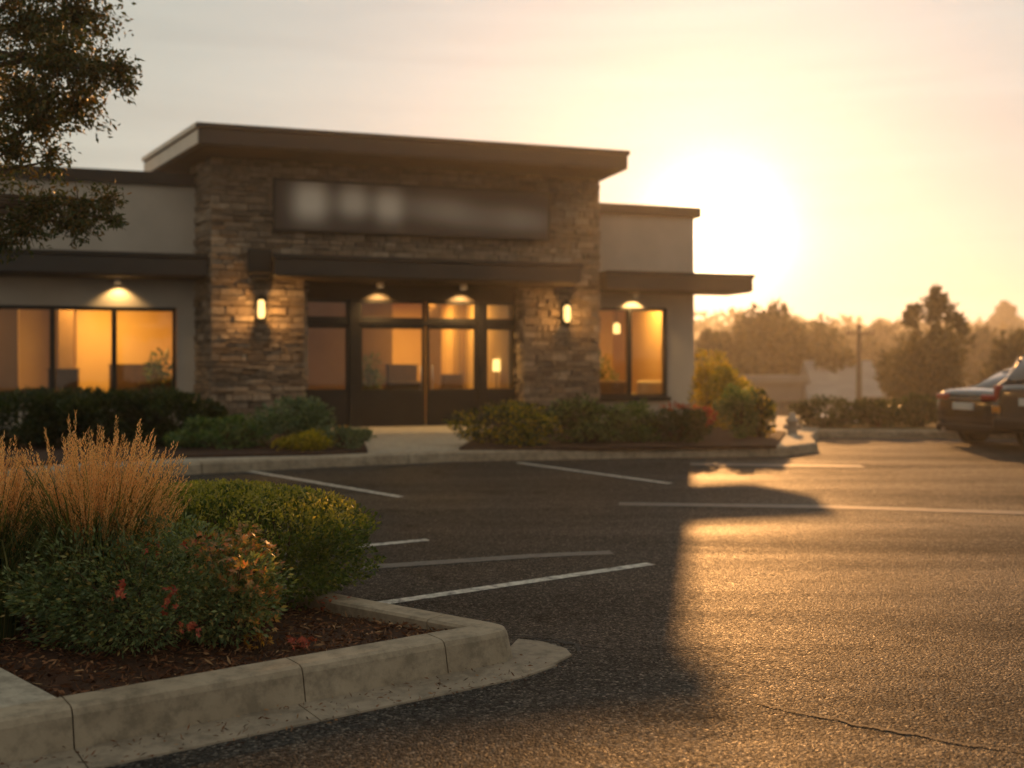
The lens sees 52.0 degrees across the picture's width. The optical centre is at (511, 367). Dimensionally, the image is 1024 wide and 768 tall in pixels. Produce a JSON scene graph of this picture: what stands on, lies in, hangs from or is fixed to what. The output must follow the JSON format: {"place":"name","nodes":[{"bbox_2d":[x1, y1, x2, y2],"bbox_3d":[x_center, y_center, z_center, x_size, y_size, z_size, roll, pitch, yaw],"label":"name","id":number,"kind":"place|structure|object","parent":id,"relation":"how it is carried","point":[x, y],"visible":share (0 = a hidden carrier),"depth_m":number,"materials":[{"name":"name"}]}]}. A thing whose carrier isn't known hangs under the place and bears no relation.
{"place":"outdoors","nodes":[
{"label":"outdoors","id":0,"kind":"place"},
{"bbox_2d":[0,668,56,707],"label":"sidewalk","id":1,"kind":"structure","parent":0,"point":[15,690],"depth_m":4.08,"materials":[{"name":"concrete"}]},
{"bbox_2d":[0,430,64,642],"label":"feather grass","id":2,"kind":"object","parent":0,"point":[8,626],"depth_m":5.03,"materials":[{"name":"plant"}]},
{"bbox_2d":[0,578,448,697],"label":"mulch bed","id":3,"kind":"object","parent":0,"point":[132,663],"visible":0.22,"depth_m":4.82,"materials":[{"name":"brown wood"}]},
{"bbox_2d":[0,0,144,264],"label":"street tree","id":4,"kind":"object","parent":3,"relation":"on","point":[33,102],"visible":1,"depth_m":7.93,"materials":[{"name":"green plant"}]},
{"bbox_2d":[0,410,206,640],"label":"feather grass","id":5,"kind":"object","parent":3,"relation":"on","point":[119,513],"depth_m":5.07,"materials":[{"name":"plant"}]},
{"bbox_2d":[0,506,298,658],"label":"shrub","id":6,"kind":"object","parent":3,"relation":"on","point":[137,629],"visible":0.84,"depth_m":4.86,"materials":[{"name":"green plant"}]},
{"bbox_2d":[142,522,287,649],"bbox_3d":[-1.383,1.045,4.982,0.689,0.620,0.656,0,0,-37],"label":"orange shrub","id":7,"kind":"object","parent":3,"relation":"on","point":[253,617],"visible":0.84,"depth_m":4.89,"materials":[{"name":"green plant"}]},
{"bbox_2d":[101,478,386,610],"bbox_3d":[-1.700,1.021,6.211,1.900,0.680,1.333,0,0,38],"label":"boxwood hedge","id":8,"kind":"object","parent":3,"relation":"on","point":[309,510],"visible":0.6,"depth_m":5.80,"materials":[{"name":"green plant"}]},
{"bbox_2d":[244,631,277,649],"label":"seedling","id":9,"kind":"object","parent":3,"relation":"on","point":[262,641],"visible":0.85,"depth_m":4.97,"materials":[{"name":"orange plant"}]},
{"bbox_2d":[285,635,316,650],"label":"seedling","id":10,"kind":"object","parent":3,"relation":"on","point":[302,640],"visible":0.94,"depth_m":4.92,"materials":[{"name":"red plant"}]},
{"bbox_2d":[318,595,350,610],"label":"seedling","id":11,"kind":"object","parent":3,"relation":"on","point":[330,600],"visible":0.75,"depth_m":5.73,"materials":[{"name":"green plant"}]},
{"bbox_2d":[4,416,804,471],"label":"pavement","id":12,"kind":"structure","parent":0,"point":[387,439],"depth_m":18.41,"materials":[{"name":"concrete"}]},
{"bbox_2d":[0,428,367,467],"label":"mulch bed","id":13,"kind":"object","parent":12,"relation":"on","point":[254,451],"visible":0.41,"depth_m":15.57,"materials":[{"name":"brown soil"}]},
{"bbox_2d":[0,384,76,448],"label":"shrub","id":14,"kind":"object","parent":13,"relation":"on","point":[37,403],"visible":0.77,"depth_m":16.23,"materials":[{"name":"green plant"}]},
{"bbox_2d":[43,385,149,445],"bbox_3d":[-6.612,0.800,16.775,1.639,1.037,1.995,0,0,0],"label":"shrub","id":15,"kind":"object","parent":13,"relation":"on","point":[93,408],"visible":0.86,"depth_m":16.33,"materials":[{"name":"green plant"}]},
{"bbox_2d":[116,382,232,446],"bbox_3d":[-5.529,0.777,16.970,1.869,1.082,1.688,0,0,27],"label":"shrub","id":16,"kind":"object","parent":13,"relation":"on","point":[159,408],"visible":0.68,"depth_m":16.60,"materials":[{"name":"green plant"}]},
{"bbox_2d":[161,413,277,449],"bbox_3d":[-4.548,0.995,16.324,1.740,0.621,1.439,0,0,-35],"label":"shrub","id":17,"kind":"object","parent":13,"relation":"on","point":[209,435],"visible":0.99,"depth_m":16.20,"materials":[{"name":"green plant"}]},
{"bbox_2d":[243,393,336,443],"bbox_3d":[-3.564,0.850,16.825,1.531,0.909,1.547,0,0,-38],"label":"shrub","id":18,"kind":"object","parent":13,"relation":"on","point":[305,414],"visible":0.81,"depth_m":16.59,"materials":[{"name":"green plant"}]},
{"bbox_2d":[271,428,335,451],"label":"shrub","id":19,"kind":"object","parent":13,"relation":"on","point":[296,442],"visible":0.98,"depth_m":15.74,"materials":[{"name":"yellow plant"}]},
{"bbox_2d":[325,425,376,449],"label":"shrub","id":20,"kind":"object","parent":13,"relation":"on","point":[360,434],"visible":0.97,"depth_m":16.17,"materials":[{"name":"green plant"}]},
{"bbox_2d":[0,122,754,430],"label":"storefront building","id":21,"kind":"structure","parent":12,"relation":"on","point":[198,217],"depth_m":22.44,"materials":[{"name":"stone"}]},
{"bbox_2d":[47,368,79,391],"bbox_3d":[-9.968,0.645,23.355,0.640,1.250,0.460,0,0,-17],"label":"table","id":22,"kind":"object","parent":21,"relation":"on","point":[66,378],"visible":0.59,"depth_m":23.17,"materials":[{"name":"brown wood"}]},
{"bbox_2d":[0,305,175,398],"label":"window","id":23,"kind":"structure","parent":21,"relation":"in","point":[52,309],"depth_m":21.57,"materials":[{"name":"brown metal"}]},
{"bbox_2d":[108,364,163,390],"bbox_3d":[-8.983,0.595,25.128,1.240,1.350,0.510,0,0,-17],"label":"table","id":24,"kind":"object","parent":21,"relation":"on","point":[129,376],"visible":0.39,"depth_m":24.86,"materials":[{"name":"brown wood"}]},
{"bbox_2d":[137,382,171,391],"bbox_3d":[-7.857,0.795,23.049,0.850,0.950,0.850,0,0,-27],"label":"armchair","id":25,"kind":"object","parent":21,"relation":"on","point":[140,385],"visible":0.08,"depth_m":22.62,"materials":[{"name":"brown fabric"}]},
{"bbox_2d":[141,347,171,391],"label":"potted plant","id":26,"kind":"object","parent":21,"relation":"on","point":[156,367],"visible":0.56,"depth_m":22.79,"materials":[{"name":"green plant"}]},
{"bbox_2d":[248,249,271,279],"bbox_3d":[-5.110,-2.088,21.288,0.496,0.600,0.365,0,0,-17],"label":"wall box","id":27,"kind":"object","parent":21,"relation":"attached to","point":[259,264],"visible":1,"depth_m":21.13,"materials":[{"name":"black plastic"}]},
{"bbox_2d":[255,294,267,321],"bbox_3d":[-5.091,-1.209,21.310,0.250,0.574,0.315,0,0,-17],"label":"wall lantern","id":28,"kind":"object","parent":21,"relation":"attached to","point":[260,298],"depth_m":21.22,"materials":[{"name":"white glass"}]},
{"bbox_2d":[362,351,386,388],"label":"potted plant","id":29,"kind":"object","parent":21,"relation":"on","point":[374,374],"visible":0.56,"depth_m":24.15,"materials":[{"name":"green plant"}]},
{"bbox_2d":[359,325,424,426],"bbox_3d":[-2.587,0.180,22.733,1.450,2.179,0.148,0,0,-17],"label":"door","id":30,"kind":"structure","parent":21,"relation":"in","point":[377,407],"depth_m":22.72,"materials":[{"name":"brown metal"}]},
{"bbox_2d":[384,364,417,388],"bbox_3d":[-2.794,0.595,26.532,0.790,1.350,0.410,0,0,-17],"label":"table","id":31,"kind":"object","parent":21,"relation":"on","point":[399,373],"visible":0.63,"depth_m":26.34,"materials":[{"name":"brown wood"}]},
{"bbox_2d":[273,177,549,241],"bbox_3d":[-2.026,-3.329,22.338,5.982,1.087,0.135,0,0,-17],"label":"shop sign","id":32,"kind":"object","parent":21,"relation":"attached to","point":[335,207],"visible":1,"depth_m":22.24,"materials":[{"name":"brown metal"}]},
{"bbox_2d":[426,326,476,425],"bbox_3d":[-1.320,0.180,23.127,1.152,2.179,0.148,0,0,-17],"label":"door","id":33,"kind":"structure","parent":21,"relation":"in","point":[440,403],"depth_m":23.09,"materials":[{"name":"brown metal"}]},
{"bbox_2d":[440,374,463,388],"bbox_3d":[-1.541,0.720,26.818,0.540,1.100,0.410,0,0,-17],"label":"table","id":34,"kind":"object","parent":21,"relation":"on","point":[451,381],"visible":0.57,"depth_m":26.64,"materials":[{"name":"brown wood"}]},
{"bbox_2d":[492,359,499,388],"bbox_3d":[-0.358,0.538,24.468,0.240,1.463,0.234,0,0,-17],"label":"floor lamp","id":35,"kind":"object","parent":21,"relation":"on","point":[496,365],"visible":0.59,"depth_m":24.39,"materials":[{"name":"yellow metal"}]},
{"bbox_2d":[561,300,572,324],"bbox_3d":[1.208,-1.217,23.272,0.250,0.574,0.315,0,0,-17],"label":"wall lantern","id":36,"kind":"object","parent":21,"relation":"attached to","point":[565,311],"depth_m":23.19,"materials":[{"name":"white glass"}]},
{"bbox_2d":[597,351,619,380],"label":"potted plant","id":37,"kind":"object","parent":21,"relation":"on","point":[603,374],"visible":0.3,"depth_m":27.44,"materials":[{"name":"green plant"}]},
{"bbox_2d":[613,311,619,333],"bbox_3d":[2.582,-1.326,25.907,0.170,0.988,0.170,0,0,-17],"label":"pendant lamp","id":38,"kind":"object","parent":21,"relation":"hanging from","point":[616,327],"visible":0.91,"depth_m":25.85,"materials":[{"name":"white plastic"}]},
{"bbox_2d":[599,307,670,401],"bbox_3d":[2.759,-0.310,24.810,2.086,2.212,0.240,0,0,-17],"label":"window","id":39,"kind":"structure","parent":21,"relation":"in","point":[628,396],"depth_m":24.80,"materials":[{"name":"brown metal"}]},
{"bbox_2d":[632,380,661,393],"bbox_3d":[3.491,0.795,26.269,1.150,0.950,0.850,0,0,-17],"label":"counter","id":40,"kind":"object","parent":21,"relation":"on","point":[648,386],"visible":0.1,"depth_m":25.80,"materials":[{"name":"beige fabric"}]},
{"bbox_2d":[459,421,785,450],"bbox_3d":[2.265,1.272,20.495,6.170,0.055,8.556,0,0,0],"label":"mulch bed","id":41,"kind":"object","parent":12,"relation":"on","point":[719,438],"visible":0.5,"depth_m":16.98,"materials":[{"name":"brown soil"}]},
{"bbox_2d":[443,399,563,446],"bbox_3d":[-0.082,0.899,17.064,1.921,0.815,1.481,0,0,37],"label":"shrub","id":42,"kind":"object","parent":41,"relation":"on","point":[528,433],"visible":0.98,"depth_m":16.84,"materials":[{"name":"green plant"}]},
{"bbox_2d":[542,393,625,442],"bbox_3d":[1.169,0.848,17.395,1.416,0.896,1.410,0,0,0],"label":"shrub","id":43,"kind":"object","parent":41,"relation":"on","point":[566,412],"visible":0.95,"depth_m":17.26,"materials":[{"name":"green plant"}]},
{"bbox_2d":[605,398,661,441],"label":"shrub","id":44,"kind":"object","parent":41,"relation":"on","point":[634,409],"visible":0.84,"depth_m":17.51,"materials":[{"name":"green plant"}]},
{"bbox_2d":[639,401,717,442],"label":"shrub","id":45,"kind":"object","parent":41,"relation":"on","point":[695,424],"visible":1,"depth_m":17.43,"materials":[{"name":"green plant"}]},
{"bbox_2d":[687,348,729,426],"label":"shrub","id":46,"kind":"object","parent":41,"relation":"on","point":[703,375],"visible":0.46,"depth_m":21.93,"materials":[{"name":"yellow plant"}]},
{"bbox_2d":[705,362,754,429],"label":"shrub","id":47,"kind":"object","parent":41,"relation":"on","point":[723,379],"visible":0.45,"depth_m":21.02,"materials":[{"name":"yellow plant"}]},
{"bbox_2d":[712,383,761,438],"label":"shrub","id":48,"kind":"object","parent":41,"relation":"on","point":[735,401],"visible":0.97,"depth_m":18.48,"materials":[{"name":"green plant"}]},
{"bbox_2d":[737,387,778,436],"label":"shrub","id":49,"kind":"object","parent":41,"relation":"on","point":[767,411],"visible":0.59,"depth_m":18.67,"materials":[{"name":"green plant"}]},
{"bbox_2d":[388,381,421,388],"bbox_3d":[-2.515,0.795,24.713,0.850,0.950,0.850,0,0,-7],"label":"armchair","id":50,"kind":"object","parent":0,"point":[403,384],"visible":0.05,"depth_m":24.30,"materials":[{"name":"brown fabric"}]},
{"bbox_2d":[0,0,1023,327],"label":"sky","id":51,"kind":"structure","parent":0,"point":[855,158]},
{"bbox_2d":[17,438,1023,767],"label":"parking lot","id":52,"kind":"structure","parent":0,"point":[887,618],"depth_m":6.28,"materials":[{"name":"grey asphalt"}]},
{"bbox_2d":[0,697,73,762],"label":"kerb","id":53,"kind":"structure","parent":52,"relation":"on","point":[34,729],"depth_m":3.85,"materials":[{"name":"concrete"}]},
{"bbox_2d":[3,461,201,486],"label":"kerb","id":54,"kind":"structure","parent":52,"relation":"on","point":[194,467],"depth_m":13.94,"materials":[{"name":"concrete"}]},
{"bbox_2d":[62,658,304,749],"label":"kerb","id":55,"kind":"structure","parent":52,"relation":"on","point":[122,712],"depth_m":4.17,"materials":[{"name":"concrete"}]},
{"bbox_2d":[75,704,319,767],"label":"gutter","id":56,"kind":"object","parent":52,"relation":"on","point":[201,737],"visible":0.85,"depth_m":4.04,"materials":[{"name":"concrete"}]},
{"bbox_2d":[0,654,557,767],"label":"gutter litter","id":57,"kind":"object","parent":52,"relation":"on","point":[439,683],"visible":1,"depth_m":4.18,"materials":[{"name":"brown plant"}]},
{"bbox_2d":[198,452,408,473],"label":"kerb","id":58,"kind":"structure","parent":52,"relation":"on","point":[276,463],"depth_m":14.88,"materials":[{"name":"concrete"}]},
{"bbox_2d":[247,471,404,496],"bbox_3d":[-2.436,1.426,13.040,0.110,0.001,3.813,0,0,-40],"label":"parking line","id":59,"kind":"object","parent":52,"relation":"on","point":[381,493],"visible":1,"depth_m":12.80,"materials":[{"name":"paint"}]},
{"bbox_2d":[274,539,428,553],"bbox_3d":[-1.710,1.426,8.082,2.373,0.001,0.100,0,0,-32],"label":"parking line","id":60,"kind":"object","parent":52,"relation":"on","point":[396,542],"visible":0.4,"depth_m":8.56,"materials":[{"name":"paint"}]},
{"bbox_2d":[278,585,444,628],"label":"kerb","id":61,"kind":"structure","parent":52,"relation":"on","point":[355,607],"depth_m":5.58,"materials":[{"name":"concrete"}]},
{"bbox_2d":[287,634,447,701],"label":"kerb","id":62,"kind":"structure","parent":52,"relation":"on","point":[340,671],"depth_m":4.66,"materials":[{"name":"concrete"}]},
{"bbox_2d":[299,655,556,720],"bbox_3d":[-0.330,1.437,4.701,1.263,0.046,0.290,0,0,-38],"label":"gutter","id":63,"kind":"object","parent":52,"relation":"on","point":[422,688],"visible":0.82,"depth_m":4.63,"materials":[{"name":"concrete"}]},
{"bbox_2d":[427,614,512,672],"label":"kerb","id":64,"kind":"structure","parent":52,"relation":"on","point":[469,643],"depth_m":5.01,"materials":[{"name":"concrete"}]},
{"bbox_2d":[351,551,613,569],"bbox_3d":[-0.190,1.426,7.814,2.015,0.001,0.213,0,0,-18],"label":"faded line","id":65,"kind":"object","parent":52,"relation":"on","point":[434,562],"visible":0.88,"depth_m":7.84,"materials":[{"name":"paint"}]},
{"bbox_2d":[404,450,596,463],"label":"kerb","id":66,"kind":"structure","parent":52,"relation":"on","point":[415,457],"depth_m":16.07,"materials":[{"name":"concrete"}]},
{"bbox_2d":[377,562,655,603],"bbox_3d":[0.093,1.426,6.988,2.255,0.001,0.100,0,0,-35],"label":"parking line","id":67,"kind":"object","parent":52,"relation":"on","point":[405,599],"visible":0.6,"depth_m":6.93,"materials":[{"name":"paint"}]},
{"bbox_2d":[510,639,570,672],"bbox_3d":[0.128,1.440,5.196,0.334,0.041,0.617,0,0,0],"label":"gutter apron","id":68,"kind":"object","parent":52,"relation":"on","point":[542,652],"visible":0.69,"depth_m":5.23,"materials":[{"name":"concrete"}]},
{"bbox_2d":[518,462,668,483],"bbox_3d":[1.013,1.426,14.340,0.110,0.001,3.400,0,0,-33],"label":"parking line","id":69,"kind":"object","parent":52,"relation":"on","point":[595,473],"visible":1,"depth_m":14.13,"materials":[{"name":"paint"}]},
{"bbox_2d":[596,448,768,458],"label":"kerb","id":70,"kind":"structure","parent":52,"relation":"on","point":[623,454],"depth_m":16.68,"materials":[{"name":"concrete"}]},
{"bbox_2d":[690,463,864,467],"bbox_3d":[3.849,1.426,15.343,2.457,0.001,0.400,0,0,8],"label":"faded line","id":71,"kind":"object","parent":52,"relation":"on","point":[786,465],"visible":1,"depth_m":15.28,"materials":[{"name":"paint"}]},
{"bbox_2d":[784,412,800,433],"bbox_3d":[5.395,1.145,20.222,0.320,0.570,0.260,0,0,0],"label":"fire hydrant","id":72,"kind":"object","parent":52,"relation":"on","point":[791,426],"visible":0.81,"depth_m":20.16,"materials":[{"name":"metal"}]},
{"bbox_2d":[768,436,818,455],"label":"kerb","id":73,"kind":"structure","parent":52,"relation":"on","point":[807,444],"depth_m":17.37,"materials":[{"name":"concrete"}]},
{"bbox_2d":[797,427,818,440],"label":"kerb","id":74,"kind":"structure","parent":52,"relation":"on","point":[814,434],"depth_m":20.62,"materials":[{"name":"concrete"}]},
{"bbox_2d":[619,502,1023,514],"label":"faded line","id":75,"kind":"object","parent":52,"relation":"on","point":[822,506],"visible":1,"depth_m":10.77,"materials":[{"name":"paint"}]},
{"bbox_2d":[797,429,930,437],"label":"kerb","id":76,"kind":"structure","parent":52,"relation":"on","point":[849,433],"depth_m":21.35,"materials":[{"name":"concrete"}]},
{"bbox_2d":[818,423,936,429],"bbox_3d":[14.876,1.375,22.677,18.247,0.170,3.246,0,0,0],"label":"median","id":77,"kind":"object","parent":52,"relation":"on","point":[932,426],"visible":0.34,"depth_m":22.58,"materials":[{"name":"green plant"}]},
{"bbox_2d":[785,393,863,426],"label":"hedge","id":78,"kind":"object","parent":77,"relation":"on","point":[804,410],"visible":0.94,"depth_m":22.73,"materials":[{"name":"green plant"}]},
{"bbox_2d":[838,396,911,427],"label":"hedge","id":79,"kind":"object","parent":77,"relation":"on","point":[866,410],"visible":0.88,"depth_m":22.76,"materials":[{"name":"green plant"}]},
{"bbox_2d":[883,392,937,426],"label":"hedge","id":80,"kind":"object","parent":77,"relation":"on","point":[926,404],"visible":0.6,"depth_m":22.98,"materials":[{"name":"green plant"}]},
{"bbox_2d":[743,700,1023,752],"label":"asphalt crack","id":81,"kind":"object","parent":52,"relation":"on","point":[888,729],"visible":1,"depth_m":4.13,"materials":[{"name":"black asphalt"}]},
{"bbox_2d":[930,430,1016,438],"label":"kerb","id":82,"kind":"structure","parent":52,"relation":"on","point":[943,435],"depth_m":21.13,"materials":[{"name":"concrete"}]},
{"bbox_2d":[936,368,1014,441],"bbox_3d":[10.496,0.715,19.887,4.776,1.520,2.100,0,0,-17],"label":"sedan","id":83,"kind":"object","parent":52,"relation":"on","point":[967,414],"visible":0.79,"depth_m":19.27,"materials":[{"name":"grey paint"}]},
{"bbox_2d":[992,355,1023,447],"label":"suv","id":84,"kind":"object","parent":52,"relation":"on","point":[1008,409],"visible":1,"depth_m":18.00,"materials":[{"name":"silver metal"}]},
{"bbox_2d":[599,380,625,393],"bbox_3d":[2.473,0.795,26.165,0.850,0.950,0.850,0,0,13],"label":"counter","id":85,"kind":"object","parent":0,"point":[611,387],"visible":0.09,"depth_m":25.74,"materials":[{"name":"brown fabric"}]},
{"bbox_3d":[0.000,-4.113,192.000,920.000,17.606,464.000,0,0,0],"label":"ground","id":86,"kind":"structure","parent":0,"visible":0},
{"bbox_2d":[694,327,767,408],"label":"broadleaf tree","id":87,"kind":"object","parent":86,"relation":"on","point":[736,349],"visible":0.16,"depth_m":55.43,"materials":[{"name":"green plant"}]},
{"bbox_2d":[739,375,807,415],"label":"house","id":88,"kind":"structure","parent":86,"relation":"on","point":[783,391],"depth_m":49.92,"materials":[{"name":"beige"}]},
{"bbox_2d":[779,399,799,415],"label":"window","id":89,"kind":"structure","parent":88,"relation":"in","point":[784,403],"depth_m":49.90,"materials":[{"name":"glass"}]},
{"bbox_2d":[729,297,826,374],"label":"broadleaf tree","id":90,"kind":"object","parent":86,"relation":"on","point":[780,348],"visible":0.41,"depth_m":60.73,"materials":[{"name":"green plant"}]},
{"bbox_2d":[797,313,855,359],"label":"broadleaf tree","id":91,"kind":"object","parent":86,"relation":"on","point":[815,334],"visible":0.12,"depth_m":68.96,"materials":[{"name":"green plant"}]},
{"bbox_2d":[803,384,855,413],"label":"house","id":92,"kind":"structure","parent":86,"relation":"on","point":[846,391],"depth_m":49.23,"materials":[{"name":"beige"}]},
{"bbox_2d":[810,326,855,372],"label":"broadleaf tree","id":93,"kind":"object","parent":86,"relation":"on","point":[834,356],"visible":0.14,"depth_m":57.56,"materials":[{"name":"green plant"}]},
{"bbox_2d":[800,360,885,417],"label":"house","id":94,"kind":"structure","parent":86,"relation":"on","point":[847,375],"depth_m":56.49,"materials":[{"name":"beige"}]},
{"bbox_2d":[832,333,855,359],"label":"broadleaf tree","id":95,"kind":"object","parent":86,"relation":"on","point":[847,342],"depth_m":87.89,"materials":[{"name":"green plant"}]},
{"bbox_2d":[836,324,856,347],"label":"broadleaf tree","id":96,"kind":"object","parent":86,"relation":"on","point":[845,331],"visible":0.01,"depth_m":130.31,"materials":[{"name":"green plant"}]},
{"bbox_2d":[694,306,1023,346],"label":"ridge woodland","id":97,"kind":"object","parent":86,"relation":"on","point":[713,320],"visible":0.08,"depth_m":232.24,"materials":[{"name":"green plant"}]},
{"bbox_2d":[846,324,874,422],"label":"utility pole","id":98,"kind":"object","parent":86,"relation":"on","point":[858,333],"visible":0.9,"depth_m":47.90,"materials":[{"name":"brown wood"}]},
{"bbox_2d":[855,335,895,399],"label":"broadleaf tree","id":99,"kind":"object","parent":86,"relation":"on","point":[870,347],"visible":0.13,"depth_m":90.90,"materials":[{"name":"green plant"}]},
{"bbox_2d":[849,318,906,398],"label":"broadleaf tree","id":100,"kind":"object","parent":86,"relation":"on","point":[883,333],"visible":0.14,"depth_m":118.61,"materials":[{"name":"green plant"}]},
{"bbox_2d":[879,329,917,403],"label":"broadleaf tree","id":101,"kind":"object","parent":86,"relation":"on","point":[894,342],"visible":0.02,"depth_m":99.62,"materials":[{"name":"green plant"}]},
{"bbox_2d":[872,282,977,422],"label":"irregular tree","id":102,"kind":"object","parent":86,"relation":"on","point":[927,363],"visible":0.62,"depth_m":41.61,"materials":[{"name":"green plant"}]},
{"bbox_2d":[953,323,998,386],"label":"broadleaf tree","id":103,"kind":"object","parent":86,"relation":"on","point":[977,355],"visible":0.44,"depth_m":93.16,"materials":[{"name":"green plant"}]},
{"bbox_2d":[968,326,1023,385],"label":"broadleaf tree","id":104,"kind":"object","parent":86,"relation":"on","point":[1007,355],"visible":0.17,"depth_m":45.72,"materials":[{"name":"green plant"}]},
{"bbox_2d":[988,300,1021,339],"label":"broadleaf tree","id":105,"kind":"object","parent":86,"relation":"on","point":[1006,314],"visible":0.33,"depth_m":208.79,"materials":[{"name":"green plant"}]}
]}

